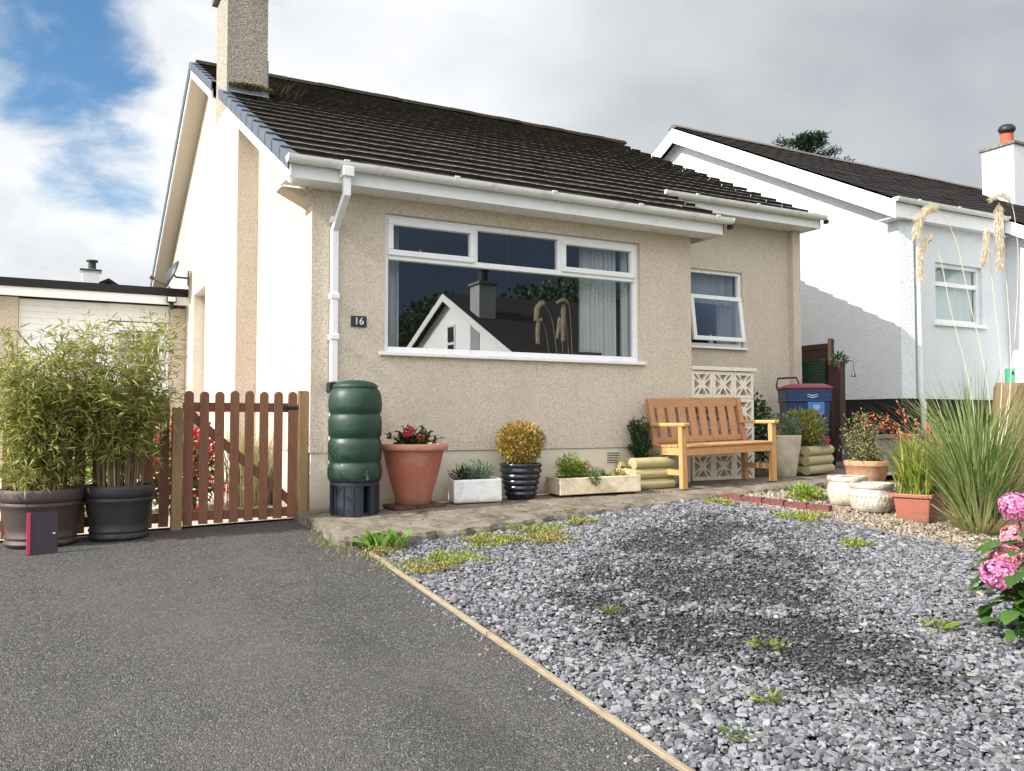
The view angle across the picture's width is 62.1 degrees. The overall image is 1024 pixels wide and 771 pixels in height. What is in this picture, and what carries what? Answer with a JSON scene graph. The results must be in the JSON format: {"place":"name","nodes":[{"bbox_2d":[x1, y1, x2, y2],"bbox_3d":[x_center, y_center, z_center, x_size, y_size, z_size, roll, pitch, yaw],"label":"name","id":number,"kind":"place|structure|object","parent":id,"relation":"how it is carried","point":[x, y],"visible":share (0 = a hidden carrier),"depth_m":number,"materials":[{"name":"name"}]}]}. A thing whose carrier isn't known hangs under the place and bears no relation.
{"place":"outdoors","nodes":[
{"label":"outdoors","id":0,"kind":"place"},
{"bbox_2d":[0,472,293,540],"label":"back path","id":1,"kind":"structure","parent":0,"point":[194,523],"depth_m":7.48,"materials":[{"name":"grey concrete"}]},
{"bbox_2d":[196,412,273,508],"bbox_3d":[-2.590,0.711,8.409,1.017,0.942,1.008,-1,-2,16],"label":"dry grass clump","id":2,"kind":"object","parent":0,"point":[241,483],"visible":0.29,"depth_m":8.26,"materials":[{"name":"plant"}]},
{"bbox_2d":[0,520,678,770],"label":"driveway","id":3,"kind":"structure","parent":0,"point":[267,646],"depth_m":3.68,"materials":[{"name":"grey asphalt"}]},
{"bbox_2d":[26,512,57,554],"bbox_3d":[-3.121,0.981,5.647,0.183,0.277,0.020,1,-10,-30],"label":"leaning panel","id":4,"kind":"object","parent":3,"relation":"on","point":[42,536],"visible":1,"depth_m":5.64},
{"bbox_2d":[0,319,127,548],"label":"potted bamboo","id":5,"kind":"object","parent":3,"relation":"on","point":[38,423],"visible":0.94,"depth_m":5.87,"materials":[{"name":"green plant"}]},
{"bbox_2d":[42,308,189,541],"bbox_3d":[-2.908,0.259,6.254,1.014,1.726,1.108,1,-3,-28],"label":"potted bamboo","id":6,"kind":"object","parent":3,"relation":"on","point":[118,508],"visible":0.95,"depth_m":6.14,"materials":[{"name":"green plant"}]},
{"bbox_2d":[296,535,358,550],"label":"dry weed","id":7,"kind":"object","parent":3,"relation":"on","point":[330,543],"visible":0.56,"depth_m":6.02,"materials":[{"name":"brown plant"}]},
{"bbox_2d":[320,541,409,570],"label":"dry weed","id":8,"kind":"object","parent":3,"relation":"on","point":[361,554],"visible":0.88,"depth_m":5.73,"materials":[{"name":"plant"}]},
{"bbox_2d":[363,553,444,582],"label":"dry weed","id":9,"kind":"object","parent":3,"relation":"on","point":[394,564],"visible":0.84,"depth_m":5.48,"materials":[{"name":"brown plant"}]},
{"bbox_2d":[350,549,666,770],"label":"stray chips","id":10,"kind":"object","parent":3,"relation":"on","point":[636,759],"visible":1,"depth_m":3.94,"materials":[{"name":"gravel"}]},
{"bbox_2d":[0,461,898,552],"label":"ground","id":11,"kind":"structure","parent":0,"point":[889,478],"depth_m":7.49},
{"bbox_2d":[15,429,141,516],"bbox_3d":[-3.846,0.830,7.440,1.109,1.084,0.838,0,-2,3],"label":"green shrub","id":12,"kind":"object","parent":11,"relation":"on","point":[88,476],"visible":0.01,"depth_m":7.58,"materials":[{"name":"green plant"}]},
{"bbox_2d":[0,392,169,538],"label":"picket fence","id":13,"kind":"object","parent":11,"relation":"on","point":[160,517],"visible":0.11,"depth_m":6.67,"materials":[{"name":"brown wood"}]},
{"bbox_2d":[0,276,187,468],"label":"garage","id":14,"kind":"structure","parent":11,"relation":"on","point":[24,301],"depth_m":13.79,"materials":[{"name":"beige paint"}]},
{"bbox_2d":[18,298,169,459],"bbox_3d":[-6.819,-0.063,13.918,2.217,2.600,0.040,1,-3,-28],"label":"ribbed door","id":15,"kind":"structure","parent":14,"relation":"in","point":[30,310],"depth_m":13.76,"materials":[{"name":"white plastic"}]},
{"bbox_2d":[108,321,168,458],"bbox_3d":[-6.248,0.099,14.199,0.935,2.300,0.050,1,-3,-28],"label":"garage side door","id":16,"kind":"structure","parent":14,"relation":"in","point":[126,324],"depth_m":14.24,"materials":[{"name":"white plastic"}]},
{"bbox_2d":[166,296,176,309],"bbox_3d":[-5.631,-1.360,14.054,0.150,0.217,0.116,1,-3,-28],"label":"floodlight","id":17,"kind":"object","parent":14,"relation":"attached to","point":[171,300],"visible":1,"depth_m":14.03,"materials":[{"name":"black plastic"}]},
{"bbox_2d":[80,259,166,323],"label":"distant house","id":18,"kind":"structure","parent":11,"relation":"on","point":[90,273],"depth_m":30.13,"materials":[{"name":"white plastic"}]},
{"bbox_2d":[170,408,183,530],"bbox_3d":[-2.632,0.682,6.673,0.078,1.015,0.078,1,-3,-28],"label":"gate post","id":19,"kind":"object","parent":11,"relation":"on","point":[176,480],"visible":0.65,"depth_m":6.64,"materials":[{"name":"brown wood"}]},
{"bbox_2d":[137,409,238,509],"bbox_3d":[-3.168,0.788,8.012,1.105,1.160,0.857,-2,-3,32],"label":"red flower bush","id":20,"kind":"object","parent":11,"relation":"on","point":[195,470],"visible":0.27,"depth_m":7.94,"materials":[{"name":"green plant"}]},
{"bbox_2d":[296,391,307,511],"bbox_3d":[-1.788,0.618,7.239,0.078,1.143,0.078,1,-3,-28],"label":"gate post","id":21,"kind":"object","parent":11,"relation":"on","point":[302,453],"visible":0.79,"depth_m":7.21,"materials":[{"name":"brown wood"}]},
{"bbox_2d":[182,391,297,525],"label":"picket gate","id":22,"kind":"structure","parent":21,"relation":"attached to","point":[234,407],"depth_m":6.97,"materials":[{"name":"brown wood"}]},
{"bbox_2d":[150,0,828,510],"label":"bungalow","id":23,"kind":"object","parent":11,"relation":"on","point":[486,276],"visible":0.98,"depth_m":9.04,"materials":[{"name":"paint"}]},
{"bbox_2d":[149,261,188,287],"bbox_3d":[-5.628,-1.817,14.002,0.447,0.468,0.640,0,-2,1],"label":"satellite dish","id":24,"kind":"object","parent":23,"relation":"attached to","point":[171,272],"visible":1,"depth_m":13.81,"materials":[{"name":"grey metal"}]},
{"bbox_2d":[351,316,366,326],"bbox_3d":[-1.338,-0.559,7.426,0.140,0.096,0.018,1,-3,-28],"label":"house number plaque","id":25,"kind":"object","parent":23,"relation":"attached to","point":[358,321],"visible":1,"depth_m":7.42,"materials":[{"name":"stone"}]},
{"bbox_2d":[379,214,646,364],"bbox_3d":[0.048,-0.876,8.328,2.895,1.283,0.330,1,-3,-28],"label":"picture window","id":26,"kind":"structure","parent":23,"relation":"in","point":[597,276],"depth_m":8.53,"materials":[{"name":"white plastic"}]},
{"bbox_2d":[577,352,601,355],"bbox_3d":[0.802,-0.279,8.785,0.260,0.122,0.120,1,-3,-28],"label":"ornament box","id":27,"kind":"object","parent":23,"relation":"on","point":[589,353],"visible":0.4,"depth_m":8.74,"materials":[{"name":"white plastic"}]},
{"bbox_2d":[691,268,747,350],"bbox_3d":[2.627,-0.984,11.153,0.980,1.030,0.342,1,-3,-28],"label":"recess window","id":28,"kind":"structure","parent":23,"relation":"in","point":[707,286],"depth_m":11.23,"materials":[{"name":"white plastic"}]},
{"bbox_2d":[369,551,693,770],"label":"edging board","id":29,"kind":"object","parent":11,"relation":"on","point":[660,752],"visible":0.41,"depth_m":3.66,"materials":[{"name":"beige wood"}]},
{"bbox_2d":[771,129,855,161],"bbox_3d":[11.699,-4.116,34.272,5.835,12.609,6.271,-2,-3,37],"label":"pine tree","id":30,"kind":"object","parent":11,"relation":"on","point":[809,142],"visible":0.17,"depth_m":34.51,"materials":[{"name":"green plant"}]},
{"bbox_2d":[650,124,1023,434],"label":"white house","id":31,"kind":"structure","parent":11,"relation":"on","point":[876,310],"depth_m":13.85,"materials":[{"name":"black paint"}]},
{"bbox_2d":[934,263,987,328],"bbox_3d":[7.146,-1.431,13.687,1.300,1.005,0.228,1,-3,-28],"label":"side window","id":32,"kind":"structure","parent":31,"relation":"in","point":[954,276],"depth_m":13.79,"materials":[{"name":"white plastic"}]},
{"bbox_2d":[750,483,992,549],"bbox_3d":[3.802,1.140,7.190,2.650,0.339,3.250,1,-3,-28],"label":"pebble bed","id":33,"kind":"object","parent":11,"relation":"on","point":[894,489],"visible":0.07,"depth_m":6.98,"materials":[{"name":"beige gravel"}]},
{"bbox_2d":[720,494,743,500],"bbox_3d":[2.049,1.049,7.911,0.192,0.072,0.104,-2,-5,34],"label":"edging brick","id":34,"kind":"object","parent":33,"relation":"on","point":[736,497],"visible":0.58,"depth_m":7.87,"materials":[{"name":"red brick"}]},
{"bbox_2d":[741,496,764,503],"bbox_3d":[2.210,1.057,7.793,0.192,0.072,0.104,-1,-2,37],"label":"edging brick","id":35,"kind":"object","parent":33,"relation":"on","point":[753,499],"visible":0.63,"depth_m":7.75,"materials":[{"name":"red brick"}]},
{"bbox_2d":[762,498,786,507],"bbox_3d":[2.371,1.065,7.676,0.192,0.072,0.104,0,0,39],"label":"edging brick","id":36,"kind":"object","parent":33,"relation":"on","point":[777,502],"visible":0.54,"depth_m":7.63,"materials":[{"name":"red brick"}]},
{"bbox_2d":[784,502,808,509],"bbox_3d":[2.532,1.074,7.562,0.192,0.072,0.104,-3,-5,35],"label":"edging brick","id":37,"kind":"object","parent":33,"relation":"on","point":[799,505],"visible":0.63,"depth_m":7.51,"materials":[{"name":"red brick"}]},
{"bbox_2d":[785,481,827,500],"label":"lime plant","id":38,"kind":"object","parent":33,"relation":"on","point":[801,491],"visible":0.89,"depth_m":7.98,"materials":[{"name":"green plant"}]},
{"bbox_2d":[807,504,831,511],"bbox_3d":[2.694,1.082,7.445,0.192,0.072,0.104,-1,-2,38],"label":"edging brick","id":39,"kind":"object","parent":33,"relation":"on","point":[821,507],"visible":0.56,"depth_m":7.40,"materials":[{"name":"red brick"}]},
{"bbox_2d":[827,475,867,505],"bbox_3d":[3.070,0.959,7.777,0.350,0.265,0.351,1,-3,-28],"label":"stone pot","id":40,"kind":"object","parent":33,"relation":"on","point":[838,488],"visible":0.77,"depth_m":7.67,"materials":[{"name":"stone"}]},
{"bbox_2d":[710,487,1023,553],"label":"cream pebbles","id":41,"kind":"object","parent":33,"relation":"on","point":[890,520],"visible":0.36,"depth_m":6.96,"materials":[{"name":"beige gravel"}]},
{"bbox_2d":[839,408,889,481],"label":"potted heather","id":42,"kind":"object","parent":41,"relation":"on","point":[869,464],"visible":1,"depth_m":8.44,"materials":[{"name":"plant"}]},
{"bbox_2d":[848,481,894,512],"bbox_3d":[3.158,0.979,7.460,0.385,0.250,0.383,1,-3,-28],"label":"stone pot","id":43,"kind":"object","parent":33,"relation":"on","point":[870,496],"visible":0.98,"depth_m":7.32,"materials":[{"name":"stone"}]},
{"bbox_2d":[853,401,952,510],"bbox_3d":[3.578,0.616,7.645,0.955,0.981,0.887,-1,-3,22],"label":"crocosmia","id":44,"kind":"object","parent":33,"relation":"on","point":[896,424],"visible":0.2,"depth_m":7.67,"materials":[{"name":"green plant"}]},
{"bbox_2d":[865,424,955,522],"bbox_3d":[3.416,0.721,7.244,0.919,0.833,1.026,-2,-2,41],"label":"potted iris","id":45,"kind":"object","parent":33,"relation":"on","point":[905,508],"visible":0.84,"depth_m":7.04,"materials":[{"name":"plant"}]},
{"bbox_2d":[850,191,1023,534],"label":"pampas grass","id":46,"kind":"object","parent":33,"relation":"on","point":[981,475],"depth_m":6.56,"materials":[{"name":"plant"}]},
{"bbox_2d":[917,431,968,480],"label":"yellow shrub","id":47,"kind":"object","parent":33,"relation":"on","point":[936,446],"visible":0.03,"depth_m":8.34,"materials":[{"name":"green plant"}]},
{"bbox_2d":[992,382,1023,498],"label":"log stump","id":48,"kind":"object","parent":33,"relation":"on","point":[1006,389],"visible":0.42,"depth_m":7.76,"materials":[{"name":"brown wood"}]},
{"bbox_2d":[839,433,992,467],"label":"wall","id":49,"kind":"structure","parent":11,"relation":"on","point":[883,438],"depth_m":11.21,"materials":[{"name":"paint"}]},
{"bbox_2d":[829,350,848,460],"bbox_3d":[4.315,0.261,11.178,0.285,1.463,0.275,1,-3,-28],"label":"fence post","id":50,"kind":"object","parent":49,"relation":"on","point":[839,390],"visible":0.98,"depth_m":11.16,"materials":[{"name":"brown wood"}]},
{"bbox_2d":[844,360,855,376],"bbox_3d":[4.419,-0.225,11.129,0.163,0.222,0.065,-1,-3,28],"label":"garden bell","id":51,"kind":"object","parent":50,"relation":"hanging from","point":[853,374],"visible":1,"depth_m":11.10,"materials":[{"name":"white metal"}]},
{"bbox_2d":[0,0,1023,287],"label":"sky","id":52,"kind":"structure","parent":0,"point":[92,91],"materials":[{"name":"white"}]},
{"bbox_2d":[294,476,828,550],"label":"concrete path","id":53,"kind":"structure","parent":0,"point":[344,529],"depth_m":7.03,"materials":[{"name":"grey concrete"}]},
{"bbox_2d":[327,380,381,516],"bbox_3d":[-1.274,0.496,6.895,0.437,1.084,0.437,0,-2,7],"label":"water butt","id":54,"kind":"object","parent":53,"relation":"on","point":[354,472],"visible":1,"depth_m":6.72,"materials":[{"name":"green plastic"}]},
{"bbox_2d":[383,501,445,510],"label":"brick slab","id":55,"kind":"structure","parent":53,"relation":"on","point":[393,506],"depth_m":7.12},
{"bbox_2d":[382,423,447,504],"bbox_3d":[-0.839,0.661,7.245,0.596,0.686,0.594,1,-3,-28],"label":"potted geranium","id":56,"kind":"object","parent":55,"relation":"on","point":[413,462],"visible":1,"depth_m":7.08,"materials":[{"name":"ceramic"}]},
{"bbox_2d":[448,476,501,503],"bbox_3d":[-0.335,0.931,7.600,0.430,0.205,0.340,-1,-2,-13],"label":"planter","id":57,"kind":"object","parent":53,"relation":"on","point":[474,491],"visible":0.88,"depth_m":7.44,"materials":[{"name":"ceramic"}]},
{"bbox_2d":[447,462,477,479],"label":"rockery plant","id":58,"kind":"object","parent":57,"relation":"in","point":[458,473],"visible":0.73,"depth_m":7.61,"materials":[{"name":"green plant"}]},
{"bbox_2d":[463,457,497,479],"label":"rockery plant","id":59,"kind":"object","parent":57,"relation":"in","point":[482,470],"visible":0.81,"depth_m":7.60,"materials":[{"name":"green plant"}]},
{"bbox_2d":[494,419,546,499],"bbox_3d":[0.077,0.671,7.807,0.500,0.734,0.517,1,-3,-28],"label":"potted golden bush","id":60,"kind":"object","parent":53,"relation":"on","point":[520,476],"visible":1,"depth_m":7.68,"materials":[{"name":"yellow plant"}]},
{"bbox_2d":[332,478,797,525],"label":"dead leaves","id":61,"kind":"object","parent":53,"relation":"on","point":[565,508],"visible":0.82,"depth_m":7.36,"materials":[{"name":"brown plant"}]},
{"bbox_2d":[562,507,578,511],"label":"weed","id":62,"kind":"object","parent":53,"relation":"on","point":[569,510],"visible":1,"depth_m":7.03,"materials":[{"name":"green plant"}]},
{"bbox_2d":[544,473,640,496],"bbox_3d":[0.764,0.945,8.090,0.830,0.177,0.400,-1,-2,-19],"label":"stone trough","id":63,"kind":"object","parent":53,"relation":"on","point":[628,483],"visible":0.84,"depth_m":7.91,"materials":[{"name":"stone"}]},
{"bbox_2d":[553,451,586,477],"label":"rockery plant","id":64,"kind":"object","parent":63,"relation":"in","point":[569,469],"visible":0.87,"depth_m":7.99,"materials":[{"name":"green plant"}]},
{"bbox_2d":[576,460,593,477],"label":"rockery plant","id":65,"kind":"object","parent":63,"relation":"in","point":[587,467],"visible":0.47,"depth_m":8.11,"materials":[{"name":"green plant"}]},
{"bbox_2d":[585,471,600,486],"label":"rockery plant","id":66,"kind":"object","parent":63,"relation":"in","point":[595,474],"visible":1,"depth_m":7.86,"materials":[{"name":"green plant"}]},
{"bbox_2d":[589,466,610,476],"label":"rockery plant","id":67,"kind":"object","parent":63,"relation":"in","point":[602,472],"visible":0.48,"depth_m":8.09,"materials":[{"name":"green plant"}]},
{"bbox_2d":[604,467,626,475],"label":"rockery plant","id":68,"kind":"object","parent":63,"relation":"in","point":[619,472],"visible":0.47,"depth_m":8.19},
{"bbox_2d":[616,456,675,489],"bbox_3d":[1.344,0.879,8.584,0.466,0.318,0.380,0,-2,-25],"label":"log planter","id":69,"kind":"object","parent":53,"relation":"on","point":[652,471],"visible":0.68,"depth_m":8.44,"materials":[{"name":"brown wood"}]},
{"bbox_2d":[625,415,657,457],"bbox_3d":[1.316,0.545,8.643,0.390,0.525,0.283,1,-3,-28],"label":"dwarf conifer","id":70,"kind":"object","parent":69,"relation":"on","point":[640,437],"visible":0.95,"depth_m":8.60,"materials":[{"name":"green plant"}]},
{"bbox_2d":[648,445,668,456],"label":"rockery plant","id":71,"kind":"object","parent":69,"relation":"on","point":[659,454],"visible":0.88,"depth_m":8.54,"materials":[{"name":"green plant"}]},
{"bbox_2d":[645,397,778,488],"bbox_3d":[2.095,0.571,8.842,1.366,0.896,0.575,0,-2,-32],"label":"garden bench","id":72,"kind":"object","parent":53,"relation":"on","point":[682,448],"visible":0.92,"depth_m":8.92,"materials":[{"name":"brown wood"}]},
{"bbox_2d":[765,412,804,476],"bbox_3d":[3.107,0.664,9.666,0.453,0.737,0.407,-1,-3,22],"label":"tall pot","id":73,"kind":"object","parent":53,"relation":"on","point":[788,448],"visible":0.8,"depth_m":9.54,"materials":[{"name":"stone"}]},
{"bbox_2d":[364,487,1023,770],"bbox_3d":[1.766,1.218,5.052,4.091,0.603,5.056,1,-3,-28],"label":"slate gravel","id":74,"kind":"structure","parent":0,"point":[912,562],"depth_m":4.07,"materials":[{"name":"grey gravel"}]},
{"bbox_2d":[350,528,411,548],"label":"broad leaf weed","id":75,"kind":"object","parent":74,"relation":"on","point":[389,536],"visible":0.89,"depth_m":5.93,"materials":[{"name":"green plant"}]},
{"bbox_2d":[362,543,406,554],"bbox_3d":[-0.858,1.124,5.858,0.323,0.081,0.191,1,-3,-28],"label":"moss patch","id":76,"kind":"object","parent":74,"relation":"on","point":[380,548],"visible":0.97,"depth_m":5.84,"materials":[{"name":"yellow plant"}]},
{"bbox_2d":[403,560,464,575],"bbox_3d":[-0.489,1.153,5.383,0.402,0.090,0.279,0,-2,-8],"label":"moss patch","id":77,"kind":"object","parent":74,"relation":"on","point":[432,567],"visible":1,"depth_m":5.39,"materials":[{"name":"plant"}]},
{"bbox_2d":[403,547,497,566],"bbox_3d":[-0.431,1.142,5.661,0.632,0.099,0.388,1,-3,-28],"label":"moss patch","id":78,"kind":"object","parent":74,"relation":"on","point":[440,557],"visible":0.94,"depth_m":5.65,"materials":[{"name":"green plant"}]},
{"bbox_2d":[459,530,541,549],"bbox_3d":[-0.080,1.119,6.216,0.718,0.099,0.434,1,-3,-28],"label":"moss patch","id":79,"kind":"object","parent":74,"relation":"on","point":[499,539],"visible":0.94,"depth_m":6.15,"materials":[{"name":"green plant"}]},
{"bbox_2d":[506,521,569,534],"bbox_3d":[0.252,1.101,6.526,0.520,0.087,0.345,1,-3,-28],"label":"moss patch","id":80,"kind":"object","parent":74,"relation":"on","point":[538,527],"visible":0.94,"depth_m":6.53,"materials":[{"name":"green plant"}]},
{"bbox_2d":[505,529,578,543],"bbox_3d":[0.199,1.113,6.271,0.568,0.098,0.351,0,-2,-7],"label":"moss patch","id":81,"kind":"object","parent":74,"relation":"on","point":[545,536],"visible":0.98,"depth_m":6.22,"materials":[{"name":"green plant"}]},
{"bbox_2d":[564,515,599,525],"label":"moss patch","id":82,"kind":"object","parent":74,"relation":"on","point":[586,519],"visible":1,"depth_m":6.82,"materials":[{"name":"green plant"}]},
{"bbox_2d":[593,603,621,613],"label":"weed","id":83,"kind":"object","parent":74,"relation":"on","point":[607,610],"visible":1,"depth_m":4.56,"materials":[{"name":"green plant"}]},
{"bbox_2d":[701,495,734,504],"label":"moss patch","id":84,"kind":"object","parent":74,"relation":"on","point":[719,500],"visible":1,"depth_m":7.68,"materials":[{"name":"green plant"}]},
{"bbox_2d":[715,723,761,742],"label":"weed","id":85,"kind":"object","parent":74,"relation":"on","point":[723,728],"visible":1,"depth_m":3.13,"materials":[{"name":"green plant"}]},
{"bbox_2d":[527,511,991,727],"bbox_3d":[1.164,1.198,5.400,2.566,0.404,4.069,-1,-2,14],"label":"dirty slate","id":86,"kind":"object","parent":74,"relation":"on","point":[910,655],"visible":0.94,"depth_m":4.64,"materials":[{"name":"grey gravel"}]},
{"bbox_2d":[739,684,790,705],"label":"weed","id":87,"kind":"object","parent":74,"relation":"on","point":[756,697],"visible":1,"depth_m":3.44,"materials":[{"name":"green plant"}]},
{"bbox_2d":[744,636,792,649],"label":"weed","id":88,"kind":"object","parent":74,"relation":"on","point":[773,642],"visible":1,"depth_m":4.04,"materials":[{"name":"green plant"}]},
{"bbox_2d":[771,509,830,522],"bbox_3d":[2.471,1.088,7.106,0.548,0.096,0.416,1,-3,-28],"label":"moss patch","id":89,"kind":"object","parent":74,"relation":"on","point":[797,515],"visible":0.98,"depth_m":7.07,"materials":[{"name":"green plant"}]},
{"bbox_2d":[840,536,878,547],"bbox_3d":[2.463,1.127,6.126,0.325,0.085,0.202,1,-3,-28],"label":"moss patch","id":90,"kind":"object","parent":74,"relation":"on","point":[859,542],"visible":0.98,"depth_m":6.09,"materials":[{"name":"green plant"}]},
{"bbox_2d":[919,616,964,631],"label":"weed","id":91,"kind":"object","parent":74,"relation":"on","point":[947,625],"visible":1,"depth_m":4.32,"materials":[{"name":"green plant"}]},
{"bbox_2d":[963,492,1023,642],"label":"hydrangea","id":92,"kind":"object","parent":74,"relation":"on","point":[1001,564],"visible":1,"depth_m":4.15,"materials":[{"name":"pink plant"}]},
{"bbox_2d":[700,463,896,477],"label":"side path","id":93,"kind":"structure","parent":0,"point":[839,470],"depth_m":10.27,"materials":[{"name":"concrete"}]},
{"bbox_2d":[691,366,756,482],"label":"screen block wall","id":94,"kind":"structure","parent":93,"relation":"on","point":[709,382],"depth_m":9.37,"materials":[{"name":"concrete"}]},
{"bbox_2d":[720,387,772,474],"bbox_3d":[2.763,0.556,10.056,0.874,1.093,0.761,1,-3,-28],"label":"dark shrub","id":95,"kind":"object","parent":93,"relation":"on","point":[759,426],"visible":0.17,"depth_m":9.90,"materials":[{"name":"green plant"}]},
{"bbox_2d":[776,377,832,444],"bbox_3d":[3.669,0.461,10.691,0.564,1.183,0.711,0,-2,8],"label":"wheelie bin","id":96,"kind":"object","parent":93,"relation":"on","point":[808,396],"visible":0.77,"depth_m":10.38,"materials":[{"name":"blue plastic"}]},
{"bbox_2d":[802,359,825,383],"bbox_3d":[4.086,0.360,11.560,0.034,1.420,0.470,1,-3,-28],"label":"slatted panel","id":97,"kind":"object","parent":93,"relation":"on","point":[813,371],"visible":0.16,"depth_m":11.53,"materials":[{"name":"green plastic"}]},
{"bbox_2d":[797,445,834,474],"bbox_3d":[3.471,0.873,10.058,0.546,0.329,0.440,0,-2,-40],"label":"log planter","id":98,"kind":"object","parent":93,"relation":"on","point":[817,459],"visible":0.63,"depth_m":9.84,"materials":[{"name":"brown wood"}]},
{"bbox_2d":[779,407,829,446],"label":"variegated shrub","id":99,"kind":"object","parent":98,"relation":"in","point":[814,435],"visible":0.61,"depth_m":9.96,"materials":[{"name":"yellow plant"}]},
{"bbox_2d":[808,437,826,448],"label":"rockery plant","id":100,"kind":"object","parent":98,"relation":"in","point":[820,443],"visible":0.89,"depth_m":9.93,"materials":[{"name":"green plant"}]},
{"bbox_2d":[824,436,830,447],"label":"red flower","id":101,"kind":"object","parent":98,"relation":"in","point":[828,439],"visible":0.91,"depth_m":10.01,"materials":[{"name":"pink plant"}]},
{"bbox_2d":[802,338,835,464],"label":"side gate","id":102,"kind":"structure","parent":93,"relation":"on","point":[818,351],"depth_m":11.36,"materials":[{"name":"brown wood"}]},
{"bbox_2d":[1005,368,1014,382],"bbox_3d":[4.616,-0.092,7.878,0.064,0.135,0.082,-1,-2,12],"label":"bird box","id":103,"kind":"object","parent":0,"point":[1007,374],"visible":0.73,"depth_m":7.84,"materials":[{"name":"green paint"}]}
]}

